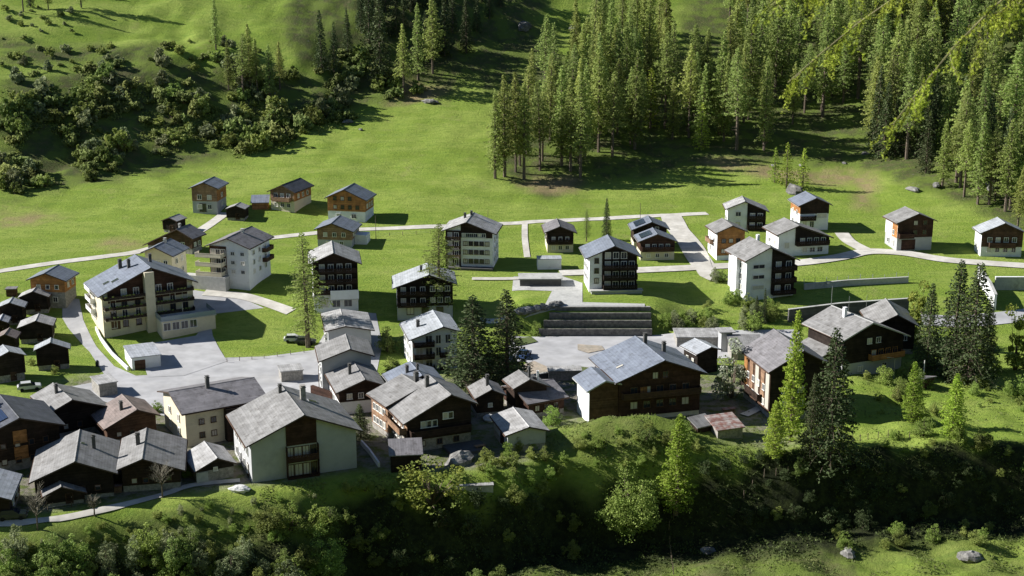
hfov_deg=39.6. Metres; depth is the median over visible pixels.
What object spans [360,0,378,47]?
spruce tree
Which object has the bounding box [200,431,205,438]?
window
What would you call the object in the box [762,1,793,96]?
larch tree
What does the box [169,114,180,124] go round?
shrub
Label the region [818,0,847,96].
larch tree
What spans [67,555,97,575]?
shrub
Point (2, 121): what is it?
shrub
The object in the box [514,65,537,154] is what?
larch tree
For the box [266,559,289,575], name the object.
shrub
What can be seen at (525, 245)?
footpath
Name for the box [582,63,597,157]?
larch tree
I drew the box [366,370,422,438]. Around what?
chalet
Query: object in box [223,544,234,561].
shrub
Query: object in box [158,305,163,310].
window
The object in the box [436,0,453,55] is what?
spruce tree
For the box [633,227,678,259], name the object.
chalet
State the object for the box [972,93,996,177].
spruce tree
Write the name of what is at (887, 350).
window
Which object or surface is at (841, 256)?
road
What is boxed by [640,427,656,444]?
shrub
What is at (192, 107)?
shrub
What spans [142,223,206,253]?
chalet
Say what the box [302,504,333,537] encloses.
shrub
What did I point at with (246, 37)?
larch tree
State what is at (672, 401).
window
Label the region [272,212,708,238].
road
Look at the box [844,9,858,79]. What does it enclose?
larch tree
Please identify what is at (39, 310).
door
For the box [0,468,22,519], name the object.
shed
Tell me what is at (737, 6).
larch tree
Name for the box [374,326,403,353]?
shrub
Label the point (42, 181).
shrub
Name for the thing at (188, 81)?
shrub
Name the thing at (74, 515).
valley footpath
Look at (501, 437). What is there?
door
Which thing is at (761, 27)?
larch tree
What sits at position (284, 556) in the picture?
shrub
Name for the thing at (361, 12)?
spruce tree
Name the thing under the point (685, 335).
shed
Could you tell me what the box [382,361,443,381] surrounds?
house
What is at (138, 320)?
window
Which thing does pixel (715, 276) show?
shrub
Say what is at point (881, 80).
spruce tree
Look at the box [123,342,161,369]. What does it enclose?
garage
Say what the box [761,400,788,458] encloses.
larch tree
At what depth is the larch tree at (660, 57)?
447.06 m
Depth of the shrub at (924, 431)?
235.19 m
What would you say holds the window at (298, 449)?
in the chalet at (281, 431)
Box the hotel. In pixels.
[83,253,215,339]
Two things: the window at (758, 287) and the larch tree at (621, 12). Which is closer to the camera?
the window at (758, 287)
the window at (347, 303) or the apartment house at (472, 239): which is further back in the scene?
the apartment house at (472, 239)
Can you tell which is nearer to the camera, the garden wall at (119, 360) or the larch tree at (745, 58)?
the garden wall at (119, 360)
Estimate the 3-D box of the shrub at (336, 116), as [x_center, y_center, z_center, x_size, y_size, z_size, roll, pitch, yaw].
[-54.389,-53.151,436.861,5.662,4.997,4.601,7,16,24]
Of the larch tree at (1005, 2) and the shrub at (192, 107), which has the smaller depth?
the shrub at (192, 107)
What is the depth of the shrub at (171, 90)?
434.83 m
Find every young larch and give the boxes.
[642,68,662,127]
[692,102,710,150]
[769,148,781,182]
[777,142,795,187]
[793,148,811,187]
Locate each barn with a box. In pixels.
[0,297,28,324]
[0,314,11,331]
[0,327,21,347]
[0,344,26,383]
[16,313,56,343]
[17,287,51,313]
[33,337,70,370]
[161,214,186,232]
[187,441,237,482]
[224,202,249,220]
[466,374,506,417]
[489,407,550,452]
[679,338,722,373]
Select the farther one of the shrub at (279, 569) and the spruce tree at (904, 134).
the spruce tree at (904, 134)
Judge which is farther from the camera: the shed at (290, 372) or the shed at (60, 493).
the shed at (290, 372)
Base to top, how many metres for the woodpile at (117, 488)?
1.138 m
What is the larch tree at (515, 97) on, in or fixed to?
on the ground at (408, 158)
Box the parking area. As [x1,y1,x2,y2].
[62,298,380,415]
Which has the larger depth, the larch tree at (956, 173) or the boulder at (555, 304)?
the larch tree at (956, 173)
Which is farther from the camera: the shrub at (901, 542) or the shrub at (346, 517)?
the shrub at (901, 542)
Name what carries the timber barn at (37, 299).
on the ground at (408, 158)
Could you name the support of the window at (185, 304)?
in the hotel
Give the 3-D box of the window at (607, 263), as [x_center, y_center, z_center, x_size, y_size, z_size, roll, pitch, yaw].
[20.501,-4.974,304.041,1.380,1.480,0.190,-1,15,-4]
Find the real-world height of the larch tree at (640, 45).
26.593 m
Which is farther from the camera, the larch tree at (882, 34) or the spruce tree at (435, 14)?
the spruce tree at (435, 14)
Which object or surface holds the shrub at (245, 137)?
on the ground at (408, 158)
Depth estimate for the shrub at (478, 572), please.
214.37 m
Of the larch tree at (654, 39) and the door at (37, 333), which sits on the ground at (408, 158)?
the larch tree at (654, 39)
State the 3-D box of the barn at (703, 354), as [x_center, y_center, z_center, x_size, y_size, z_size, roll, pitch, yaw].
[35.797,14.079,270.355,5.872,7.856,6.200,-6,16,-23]
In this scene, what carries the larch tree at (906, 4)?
on the ground at (408, 158)
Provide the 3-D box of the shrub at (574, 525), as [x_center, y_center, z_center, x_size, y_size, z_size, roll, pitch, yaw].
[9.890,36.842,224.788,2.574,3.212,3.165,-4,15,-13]
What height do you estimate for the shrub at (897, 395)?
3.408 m
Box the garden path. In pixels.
[740,406,759,415]
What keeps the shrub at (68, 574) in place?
on the ground at (408, 158)
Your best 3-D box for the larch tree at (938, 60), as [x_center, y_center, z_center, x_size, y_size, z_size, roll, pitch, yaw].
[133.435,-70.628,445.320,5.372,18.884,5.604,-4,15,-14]
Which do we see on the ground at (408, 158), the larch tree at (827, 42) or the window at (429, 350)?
the larch tree at (827, 42)
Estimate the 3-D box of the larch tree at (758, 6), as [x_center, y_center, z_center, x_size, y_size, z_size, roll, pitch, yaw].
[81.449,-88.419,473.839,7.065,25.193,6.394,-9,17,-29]
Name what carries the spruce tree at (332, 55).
on the ground at (408, 158)
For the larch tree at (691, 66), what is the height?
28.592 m
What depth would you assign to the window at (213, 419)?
232.57 m
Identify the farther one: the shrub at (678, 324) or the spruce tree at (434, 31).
the spruce tree at (434, 31)
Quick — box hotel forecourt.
[145,329,226,376]
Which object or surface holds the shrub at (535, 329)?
on the ground at (408, 158)
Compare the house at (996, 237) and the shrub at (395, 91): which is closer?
the house at (996, 237)
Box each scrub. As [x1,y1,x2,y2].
[0,5,391,158]
[0,289,1023,556]
[1,4,1023,572]
[5,6,747,575]
[480,449,1013,559]
[741,0,1023,160]
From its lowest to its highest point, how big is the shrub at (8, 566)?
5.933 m
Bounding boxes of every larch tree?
[209,0,221,49]
[221,39,233,89]
[228,33,252,92]
[240,24,260,87]
[248,38,263,90]
[257,44,279,94]
[272,41,285,89]
[284,232,333,347]
[392,23,412,94]
[408,4,428,80]
[417,222,460,310]
[419,0,445,73]
[483,88,506,178]
[486,75,520,176]
[506,72,530,171]
[509,83,536,179]
[509,102,530,165]
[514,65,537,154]
[518,48,541,110]
[528,80,553,170]
[532,92,554,161]
[534,13,553,87]
[536,54,560,120]
[540,22,563,121]
[540,53,564,139]
[547,66,575,165]
[554,44,578,106]
[555,77,583,171]
[558,51,571,111]
[563,42,579,85]
[565,28,577,71]
[567,0,582,59]
[567,71,596,177]
[568,59,593,163]
[577,18,591,56]
[577,24,589,70]
[579,0,608,56]
[580,33,591,79]
[582,60,597,116]
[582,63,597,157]
[582,211,591,241]
[583,0,617,22]
[586,48,615,152]
[587,13,616,94]
[587,29,595,84]
[589,33,611,134]
[590,43,613,83]
[597,70,630,156]
[600,0,609,41]
[604,0,617,79]
[605,24,622,66]
[606,58,627,133]
[607,16,629,111]
[614,20,641,115]
[615,0,629,36]
[620,0,643,54]
[620,67,644,144]
[622,49,648,149]
[623,6,634,82]
[625,27,648,80]
[627,0,643,26]
[632,33,648,100]
[637,0,648,46]
[637,69,656,130]
[639,34,657,98]
[640,0,660,20]
[641,0,658,66]
[649,31,683,128]
[650,22,660,64]
[652,18,677,69]
[653,0,663,59]
[653,44,668,102]
[655,0,679,56]
[655,413,698,515]
[662,76,682,139]
[668,20,686,97]
[675,43,702,137]
[679,73,695,131]
[681,23,707,73]
[683,60,699,123]
[689,63,715,142]
[694,51,702,115]
[698,29,715,86]
[703,62,718,128]
[707,29,733,134]
[714,52,733,141]
[716,15,742,93]
[717,47,760,150]
[720,0,750,59]
[722,0,735,19]
[726,21,742,64]
[733,40,755,122]
[733,44,741,110]
[734,6,767,119]
[736,0,748,58]
[741,0,763,78]
[743,0,757,17]
[752,0,771,92]
[752,56,777,150]
[755,0,765,39]
[755,60,781,142]
[756,56,771,105]
[759,1,771,34]
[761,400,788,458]
[762,0,789,25]
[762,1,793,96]
[763,9,779,58]
[778,16,789,74]
[778,310,809,441]
[780,0,799,64]
[784,61,803,124]
[785,5,810,83]
[785,40,802,99]
[789,0,815,36]
[797,43,818,112]
[807,0,830,49]
[808,8,825,69]
[809,7,836,111]
[810,16,841,117]
[815,0,832,52]
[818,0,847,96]
[824,0,845,14]
[830,0,842,38]
[834,31,858,102]
[838,0,856,63]
[839,0,858,31]
[839,37,855,91]
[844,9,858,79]
[845,0,877,98]
[847,0,877,61]
[859,56,888,145]
[862,12,893,78]
[862,52,879,117]
[863,8,894,70]
[864,46,886,125]
[865,0,883,48]
[868,0,903,27]
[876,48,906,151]
[882,18,913,121]
[883,0,912,39]
[889,1,897,36]
[889,49,924,159]
[898,18,910,99]
[899,0,930,26]
[899,15,912,64]
[899,361,926,422]
[902,0,929,46]
[902,39,927,98]
[904,0,931,61]
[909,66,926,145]
[916,1,947,113]
[918,45,934,116]
[923,0,942,32]
[931,33,946,87]
[931,36,966,119]
[931,119,953,187]
[932,0,946,21]
[934,72,958,153]
[937,0,955,43]
[938,373,971,438]
[939,0,969,103]
[942,80,982,177]
[945,87,971,182]
[947,89,978,187]
[952,0,983,40]
[952,118,979,196]
[953,0,988,56]
[953,48,981,146]
[962,21,976,72]
[962,41,992,125]
[966,112,992,204]
[968,0,1006,63]
[970,21,984,88]
[973,68,999,147]
[974,120,993,174]
[974,121,1008,204]
[976,0,1011,46]
[983,29,1006,98]
[984,0,1009,60]
[986,2,1009,87]
[992,76,1007,138]
[992,119,1023,211]
[995,42,1023,130]
[999,135,1023,209]
[1000,100,1023,203]
[1003,0,1014,22]
[1006,51,1023,129]
[1010,8,1023,65]
[1010,165,1023,226]
[1011,0,1023,48]
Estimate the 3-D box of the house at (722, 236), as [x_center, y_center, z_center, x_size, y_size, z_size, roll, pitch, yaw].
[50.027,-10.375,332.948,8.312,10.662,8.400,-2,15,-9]
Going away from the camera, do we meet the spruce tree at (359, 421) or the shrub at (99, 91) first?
the spruce tree at (359, 421)
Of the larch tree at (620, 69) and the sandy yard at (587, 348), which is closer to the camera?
the sandy yard at (587, 348)
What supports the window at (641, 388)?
in the chalet at (634, 375)
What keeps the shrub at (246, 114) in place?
on the ground at (408, 158)
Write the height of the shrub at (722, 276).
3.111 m
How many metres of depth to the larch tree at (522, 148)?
405.30 m
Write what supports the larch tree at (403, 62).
on the ground at (408, 158)
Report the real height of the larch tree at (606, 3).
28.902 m
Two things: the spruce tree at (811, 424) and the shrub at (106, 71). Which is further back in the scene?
the shrub at (106, 71)
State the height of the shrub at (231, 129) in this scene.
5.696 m
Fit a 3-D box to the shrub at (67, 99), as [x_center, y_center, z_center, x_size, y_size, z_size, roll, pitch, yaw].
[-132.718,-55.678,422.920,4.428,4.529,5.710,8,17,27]
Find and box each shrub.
[0,97,22,120]
[0,118,8,127]
[0,152,7,166]
[0,162,24,176]
[0,172,9,189]
[0,524,29,570]
[0,543,22,574]
[0,559,31,575]
[2,134,24,143]
[2,167,23,189]
[4,112,31,131]
[5,90,26,112]
[7,156,29,167]
[9,66,25,83]
[9,182,24,194]
[12,129,26,140]
[17,55,27,65]
[17,89,37,105]
[18,109,36,121]
[19,93,40,111]
[20,158,36,177]
[21,159,42,168]
[23,555,50,575]
[25,174,41,186]
[26,551,67,575]
[28,122,41,129]
[28,167,45,178]
[32,75,53,95]
[32,111,50,122]
[34,100,45,112]
[34,556,62,575]
[35,173,54,186]
[37,532,74,564]
[39,94,63,107]
[42,60,53,70]
[44,108,64,122]
[45,89,60,98]
[49,85,61,93]
[55,124,64,134]
[55,533,96,573]
[57,93,74,105]
[59,560,84,575]
[60,123,79,137]
[62,132,77,146]
[63,105,79,115]
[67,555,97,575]
[70,86,82,97]
[71,101,97,121]
[71,144,87,161]
[71,565,91,575]
[75,88,94,102]
[76,107,97,126]
[79,147,95,161]
[80,137,102,153]
[80,157,98,175]
[82,63,98,72]
[84,74,101,86]
[84,169,98,181]
[87,99,103,107]
[88,102,98,114]
[90,110,101,118]
[91,81,110,104]
[93,141,112,162]
[95,63,115,78]
[95,540,120,571]
[97,60,106,68]
[98,561,117,575]
[99,105,115,117]
[99,130,113,138]
[99,141,117,151]
[102,70,117,84]
[103,161,119,171]
[104,91,124,100]
[104,128,132,152]
[106,542,120,556]
[110,59,123,67]
[111,148,124,158]
[111,155,123,164]
[112,86,126,100]
[112,127,130,137]
[113,101,132,112]
[115,76,140,91]
[123,134,138,150]
[123,535,147,571]
[125,91,135,101]
[127,99,143,110]
[130,522,167,566]
[138,115,153,123]
[145,530,162,549]
[145,546,168,571]
[151,401,163,412]
[152,69,169,84]
[152,85,171,100]
[153,559,175,575]
[154,47,172,67]
[154,134,170,143]
[154,529,174,559]
[156,94,172,105]
[159,41,173,49]
[161,536,193,575]
[162,131,186,145]
[164,102,182,118]
[165,82,183,96]
[165,127,188,138]
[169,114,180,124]
[172,525,202,562]
[174,44,184,54]
[175,90,192,103]
[177,113,190,122]
[179,563,196,575]
[182,77,193,85]
[186,124,196,133]
[187,98,202,116]
[189,548,210,575]
[190,87,204,99]
[190,93,210,115]
[198,124,215,137]
[198,540,220,562]
[206,561,221,575]
[209,103,216,113]
[210,50,224,62]
[212,118,224,133]
[213,550,245,575]
[220,35,230,46]
[220,53,238,71]
[220,104,243,124]
[220,123,241,137]
[222,132,237,146]
[223,116,246,133]
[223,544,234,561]
[233,536,257,570]
[234,72,254,87]
[234,141,254,153]
[236,88,250,100]
[236,133,252,143]
[237,106,254,119]
[238,137,250,145]
[240,122,264,138]
[244,119,252,134]
[249,130,272,150]
[250,84,258,94]
[251,78,264,86]
[252,503,285,532]
[252,567,265,575]
[253,65,267,79]
[254,91,266,100]
[256,558,270,574]
[259,119,281,130]
[264,89,281,101]
[264,109,289,127]
[265,95,288,114]
[266,103,290,123]
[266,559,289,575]
[267,120,285,144]
[267,523,284,541]
[273,502,309,534]
[274,559,300,575]
[276,557,305,575]
[277,548,294,564]
[284,65,301,79]
[286,125,298,140]
[289,107,301,112]
[289,111,301,120]
[293,113,313,130]
[293,543,320,571]
[293,557,313,575]
[302,102,314,113]
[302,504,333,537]
[302,523,346,575]
[304,106,324,124]
[313,67,324,73]
[314,97,330,116]
[315,506,341,533]
[323,73,340,91]
[324,97,344,110]
[327,107,345,122]
[329,84,351,107]
[332,60,343,69]
[334,48,350,57]
[336,106,346,117]
[338,507,356,523]
[342,109,358,119]
[343,75,359,90]
[344,54,359,64]
[344,65,365,76]
[346,525,372,551]
[351,44,367,59]
[355,58,370,70]
[355,475,373,491]
[363,43,375,51]
[366,551,383,567]
[370,73,384,89]
[370,523,389,540]
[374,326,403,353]
[379,356,400,382]
[384,70,398,82]
[385,86,403,97]
[386,72,405,87]
[388,547,411,567]
[408,80,427,93]
[409,496,422,513]
[426,506,454,527]
[429,484,440,501]
[437,486,456,505]
[444,555,455,568]
[465,568,484,575]
[468,488,486,509]
[489,565,506,575]
[503,451,521,468]
[505,483,527,505]
[514,437,523,453]
[523,493,544,512]
[528,320,541,336]
[538,445,554,461]
[541,465,556,480]
[542,405,562,426]
[560,539,580,559]
[567,513,582,532]
[588,432,604,450]
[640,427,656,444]
[660,429,677,445]
[671,315,684,329]
[697,460,711,474]
[709,267,719,282]
[717,269,727,282]
[741,293,754,310]
[741,310,764,331]
[748,301,762,318]
[765,300,782,317]
[785,503,805,519]
[791,456,809,476]
[820,507,837,523]
[836,514,851,528]
[836,531,854,550]
[840,479,861,497]
[853,510,872,529]
[855,499,872,513]
[873,365,893,386]
[889,385,904,403]
[890,376,909,395]
[892,529,910,548]
[897,361,912,380]
[907,368,930,386]
[910,417,933,437]
[915,405,932,424]
[920,500,937,518]
[924,524,940,543]
[937,489,957,507]
[946,421,968,445]
[957,459,973,475]
[968,529,988,545]
[970,428,993,451]
[1013,374,1023,395]
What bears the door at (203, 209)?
in the house at (209, 196)
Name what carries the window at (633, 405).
in the chalet at (634, 375)
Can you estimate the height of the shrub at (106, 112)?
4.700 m
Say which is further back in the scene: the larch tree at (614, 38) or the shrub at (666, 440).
the larch tree at (614, 38)
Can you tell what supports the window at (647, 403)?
in the chalet at (634, 375)
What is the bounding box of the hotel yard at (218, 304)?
[193,290,262,312]
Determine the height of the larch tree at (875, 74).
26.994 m
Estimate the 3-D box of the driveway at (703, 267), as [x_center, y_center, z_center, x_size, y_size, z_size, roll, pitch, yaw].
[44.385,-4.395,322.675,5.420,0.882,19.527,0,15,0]
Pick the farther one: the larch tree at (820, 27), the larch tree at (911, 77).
the larch tree at (820, 27)
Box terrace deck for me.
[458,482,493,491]
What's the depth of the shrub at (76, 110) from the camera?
417.65 m
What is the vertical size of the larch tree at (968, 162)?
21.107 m
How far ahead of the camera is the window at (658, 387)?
243.31 m
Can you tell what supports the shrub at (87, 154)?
on the ground at (408, 158)
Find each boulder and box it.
[228,484,250,493]
[342,119,352,123]
[421,99,438,103]
[445,450,473,466]
[516,308,525,313]
[518,21,531,31]
[533,304,541,311]
[540,303,546,310]
[551,301,557,307]
[700,547,715,553]
[786,183,802,194]
[840,547,855,558]
[905,186,919,192]
[933,182,940,187]
[956,550,983,562]
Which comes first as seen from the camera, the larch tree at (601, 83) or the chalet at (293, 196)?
the chalet at (293, 196)
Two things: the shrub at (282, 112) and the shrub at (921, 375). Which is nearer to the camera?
the shrub at (921, 375)
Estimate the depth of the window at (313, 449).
219.55 m
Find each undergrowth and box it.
[0,62,347,187]
[0,362,1023,575]
[334,450,1023,575]
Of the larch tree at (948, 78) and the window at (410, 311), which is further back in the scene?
the larch tree at (948, 78)
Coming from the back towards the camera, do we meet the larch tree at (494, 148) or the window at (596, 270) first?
the larch tree at (494, 148)
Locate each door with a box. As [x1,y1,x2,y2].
[10,372,16,380]
[12,315,17,322]
[35,304,40,311]
[37,333,42,340]
[54,360,60,368]
[65,493,73,504]
[111,321,120,329]
[134,359,145,369]
[500,432,504,446]
[901,239,914,249]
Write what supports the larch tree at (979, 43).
on the ground at (408, 158)
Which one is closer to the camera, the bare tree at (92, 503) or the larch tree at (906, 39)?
the bare tree at (92, 503)
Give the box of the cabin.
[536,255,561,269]
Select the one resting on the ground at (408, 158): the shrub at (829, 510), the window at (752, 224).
the shrub at (829, 510)
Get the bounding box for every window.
[0,443,6,450]
[1,459,7,465]
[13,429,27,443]
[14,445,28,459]
[28,438,34,444]
[43,435,48,441]
[77,420,82,426]
[95,484,100,490]
[110,311,116,317]
[116,431,122,436]
[120,288,126,295]
[122,309,127,315]
[123,319,128,326]
[131,478,137,483]
[133,287,138,293]
[135,308,140,314]
[136,318,142,325]
[143,477,148,482]
[155,284,161,290]
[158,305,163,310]
[167,283,172,289]
[170,303,175,309]
[183,301,188,307]
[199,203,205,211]
[199,418,204,424]
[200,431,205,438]
[211,416,216,422]
[211,429,216,435]
[288,447,293,456]
[288,464,294,476]
[294,446,301,458]
[294,463,303,475]
[302,445,308,454]
[303,462,310,474]
[310,444,316,453]
[311,461,317,473]
[319,264,324,271]
[320,298,328,307]
[328,264,333,271]
[332,300,340,307]
[337,274,342,281]
[337,285,342,289]
[344,300,352,306]
[346,274,351,280]
[347,393,352,399]
[351,214,356,218]
[358,392,363,398]
[407,308,413,314]
[410,287,415,294]
[416,348,422,357]
[420,421,425,428]
[422,307,428,313]
[425,335,432,344]
[425,347,432,356]
[426,359,432,365]
[426,420,431,427]
[430,286,435,291]
[432,419,437,426]
[435,334,441,343]
[435,347,440,355]
[436,307,442,312]
[436,359,441,367]
[437,438,442,443]
[442,412,447,419]
[445,334,450,342]
[448,411,453,418]
[453,435,459,441]
[534,405,539,411]
[594,258,598,263]
[594,268,598,273]
[594,278,598,283]
[605,252,610,258]
[605,261,610,267]
[605,271,610,277]
[613,252,618,258]
[621,252,626,258]
[630,387,637,393]
[630,401,637,409]
[640,387,646,392]
[643,386,650,391]
[643,400,650,408]
[652,372,658,379]
[656,384,663,392]
[656,399,663,406]
[662,371,668,378]
[668,398,675,405]
[669,383,676,390]
[681,396,688,404]
[682,382,689,389]
[749,222,754,227]
[752,274,764,279]
[752,285,763,289]
[753,264,764,268]
[775,273,780,281]
[776,261,781,266]
[784,242,789,248]
[785,272,790,277]
[785,284,790,289]
[786,261,791,267]
[802,247,807,252]
[817,213,826,217]
[817,247,822,251]
[857,365,862,371]
[867,338,871,344]
[871,349,876,357]
[876,336,880,342]
[878,348,883,354]
[885,347,890,353]
[892,346,897,351]
[1004,237,1008,242]
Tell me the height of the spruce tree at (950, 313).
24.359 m
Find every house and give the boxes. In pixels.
[140,237,189,272]
[157,375,264,447]
[187,226,273,291]
[188,176,228,214]
[307,240,361,312]
[314,215,369,247]
[314,333,374,389]
[320,308,374,342]
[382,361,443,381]
[399,310,459,369]
[441,210,502,271]
[502,366,550,407]
[579,234,642,293]
[705,218,748,259]
[722,196,769,229]
[724,234,800,300]
[787,191,832,229]
[972,217,1023,256]
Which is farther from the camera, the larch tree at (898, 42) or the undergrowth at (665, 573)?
the larch tree at (898, 42)
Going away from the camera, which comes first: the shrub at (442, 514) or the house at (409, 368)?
the shrub at (442, 514)
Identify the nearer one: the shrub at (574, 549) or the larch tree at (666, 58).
the shrub at (574, 549)
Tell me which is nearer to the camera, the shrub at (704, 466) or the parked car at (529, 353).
the shrub at (704, 466)
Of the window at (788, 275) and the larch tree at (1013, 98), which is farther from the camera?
the larch tree at (1013, 98)
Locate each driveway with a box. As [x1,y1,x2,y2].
[202,289,295,313]
[472,277,518,279]
[692,257,714,280]
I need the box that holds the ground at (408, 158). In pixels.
[0,0,1023,575]
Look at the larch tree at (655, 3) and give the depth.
489.86 m
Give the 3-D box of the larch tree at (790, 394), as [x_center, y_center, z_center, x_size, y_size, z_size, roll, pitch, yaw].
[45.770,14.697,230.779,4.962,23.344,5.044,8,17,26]
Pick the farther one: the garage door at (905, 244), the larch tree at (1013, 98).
the larch tree at (1013, 98)
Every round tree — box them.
[390,455,467,515]
[594,460,661,543]
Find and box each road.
[0,212,225,272]
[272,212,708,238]
[559,248,1023,274]
[660,215,713,264]
[835,233,873,251]
[921,309,1023,325]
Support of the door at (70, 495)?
in the shed at (60, 493)
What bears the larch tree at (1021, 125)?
on the ground at (408, 158)
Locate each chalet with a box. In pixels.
[0,394,66,470]
[25,264,79,307]
[28,429,120,502]
[29,383,106,437]
[90,394,160,440]
[116,427,187,491]
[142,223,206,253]
[226,383,363,482]
[267,177,313,212]
[324,183,376,221]
[324,361,384,413]
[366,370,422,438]
[383,374,489,454]
[391,263,457,320]
[501,377,568,416]
[541,218,577,252]
[572,332,707,420]
[628,215,669,248]
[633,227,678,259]
[739,328,830,419]
[762,217,833,255]
[801,305,910,374]
[859,298,918,353]
[883,206,937,250]
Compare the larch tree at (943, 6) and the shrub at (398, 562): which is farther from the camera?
the larch tree at (943, 6)
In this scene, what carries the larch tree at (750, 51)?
on the ground at (408, 158)
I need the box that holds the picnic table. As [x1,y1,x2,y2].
[474,444,486,448]
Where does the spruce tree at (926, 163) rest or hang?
on the ground at (408, 158)
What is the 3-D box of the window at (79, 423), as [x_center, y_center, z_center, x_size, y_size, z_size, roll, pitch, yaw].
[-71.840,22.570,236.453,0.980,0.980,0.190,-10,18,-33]
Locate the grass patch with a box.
[513,337,536,345]
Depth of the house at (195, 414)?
233.68 m
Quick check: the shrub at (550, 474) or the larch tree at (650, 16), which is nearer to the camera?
the shrub at (550, 474)
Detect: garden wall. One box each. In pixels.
[95,326,128,369]
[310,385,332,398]
[361,440,379,466]
[532,372,547,378]
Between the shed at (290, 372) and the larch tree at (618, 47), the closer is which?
the shed at (290, 372)
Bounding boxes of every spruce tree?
[25,0,34,7]
[42,0,52,9]
[311,10,331,70]
[326,22,341,74]
[341,7,354,56]
[353,0,366,32]
[353,404,373,441]
[354,2,364,25]
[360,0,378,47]
[367,0,393,82]
[371,0,388,34]
[382,0,392,10]
[388,0,404,37]
[398,0,410,30]
[405,0,419,11]
[405,0,424,7]
[419,11,430,62]
[422,0,441,7]
[426,11,440,51]
[427,0,440,44]
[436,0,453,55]
[437,295,505,394]
[445,0,458,32]
[457,0,475,53]
[471,0,482,32]
[480,289,533,384]
[496,0,504,6]
[601,198,612,235]
[751,296,760,321]
[760,289,768,323]
[796,327,869,483]
[796,373,825,474]
[863,65,888,154]
[872,82,897,159]
[886,95,904,157]
[897,82,906,147]
[903,74,914,139]
[909,283,945,373]
[911,86,936,159]
[915,113,934,173]
[925,259,979,383]
[930,70,943,144]
[939,262,1006,390]
[948,76,970,169]
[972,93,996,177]
[978,296,999,372]
[984,131,1004,202]
[1000,106,1014,183]
[1001,116,1008,148]
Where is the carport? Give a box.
[518,273,562,285]
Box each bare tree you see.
[16,480,50,529]
[85,495,100,516]
[149,459,173,497]
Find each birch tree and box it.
[906,280,929,348]
[1003,303,1023,369]
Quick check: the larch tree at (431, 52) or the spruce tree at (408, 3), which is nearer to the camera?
the larch tree at (431, 52)
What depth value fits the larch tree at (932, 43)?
426.52 m
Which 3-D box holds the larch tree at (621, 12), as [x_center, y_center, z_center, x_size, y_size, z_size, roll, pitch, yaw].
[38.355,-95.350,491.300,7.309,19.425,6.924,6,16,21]
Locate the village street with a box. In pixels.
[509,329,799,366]
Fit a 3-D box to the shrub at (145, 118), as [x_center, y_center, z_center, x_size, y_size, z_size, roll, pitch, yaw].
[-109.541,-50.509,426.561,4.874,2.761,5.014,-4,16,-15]
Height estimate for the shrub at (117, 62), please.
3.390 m
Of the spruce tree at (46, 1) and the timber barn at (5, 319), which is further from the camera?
the spruce tree at (46, 1)
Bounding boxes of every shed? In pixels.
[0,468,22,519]
[4,286,17,296]
[40,480,87,507]
[90,373,117,396]
[250,194,269,209]
[277,363,303,381]
[388,437,422,472]
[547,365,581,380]
[673,328,717,346]
[687,413,711,432]
[704,412,744,438]
[715,327,735,351]
[726,334,760,359]
[921,376,936,388]
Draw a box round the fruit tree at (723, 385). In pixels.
[711,337,747,399]
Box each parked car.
[0,507,28,521]
[17,380,41,391]
[283,333,298,342]
[294,336,316,344]
[516,349,531,358]
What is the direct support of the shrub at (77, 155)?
on the ground at (408, 158)
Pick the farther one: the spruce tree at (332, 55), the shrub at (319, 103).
the spruce tree at (332, 55)
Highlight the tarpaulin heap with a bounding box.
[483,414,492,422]
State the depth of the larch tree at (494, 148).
392.39 m
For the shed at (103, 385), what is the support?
on the ground at (408, 158)
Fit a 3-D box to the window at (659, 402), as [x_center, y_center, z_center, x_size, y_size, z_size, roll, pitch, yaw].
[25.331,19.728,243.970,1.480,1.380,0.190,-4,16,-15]
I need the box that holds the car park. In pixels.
[480,276,644,322]
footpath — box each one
[0,478,239,525]
[522,223,529,256]
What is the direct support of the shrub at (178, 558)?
on the ground at (408, 158)
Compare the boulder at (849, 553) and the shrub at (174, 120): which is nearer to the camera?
the boulder at (849, 553)
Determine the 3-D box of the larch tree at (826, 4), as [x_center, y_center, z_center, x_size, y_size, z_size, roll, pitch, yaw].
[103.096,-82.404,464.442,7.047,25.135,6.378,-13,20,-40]
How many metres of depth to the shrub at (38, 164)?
397.21 m
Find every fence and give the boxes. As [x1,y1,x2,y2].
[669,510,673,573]
[805,272,908,281]
[852,428,920,439]
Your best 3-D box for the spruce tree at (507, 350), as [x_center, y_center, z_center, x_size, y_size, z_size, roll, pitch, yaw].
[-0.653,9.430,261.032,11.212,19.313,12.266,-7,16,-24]
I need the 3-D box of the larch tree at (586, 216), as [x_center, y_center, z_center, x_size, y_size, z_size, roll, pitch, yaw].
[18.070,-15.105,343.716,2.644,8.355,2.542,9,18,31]
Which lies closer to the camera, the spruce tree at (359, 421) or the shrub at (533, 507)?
the shrub at (533, 507)
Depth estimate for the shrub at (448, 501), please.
217.14 m
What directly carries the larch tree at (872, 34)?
on the ground at (408, 158)
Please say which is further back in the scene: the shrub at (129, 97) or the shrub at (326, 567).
the shrub at (129, 97)
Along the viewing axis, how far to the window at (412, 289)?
294.71 m
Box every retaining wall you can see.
[539,306,651,335]
[788,298,908,321]
[804,276,908,289]
[977,266,997,309]
[994,276,1023,289]
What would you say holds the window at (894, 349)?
in the chalet at (871, 345)
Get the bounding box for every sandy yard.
[522,361,547,373]
[578,344,604,352]
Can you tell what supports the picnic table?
on the ground at (408, 158)

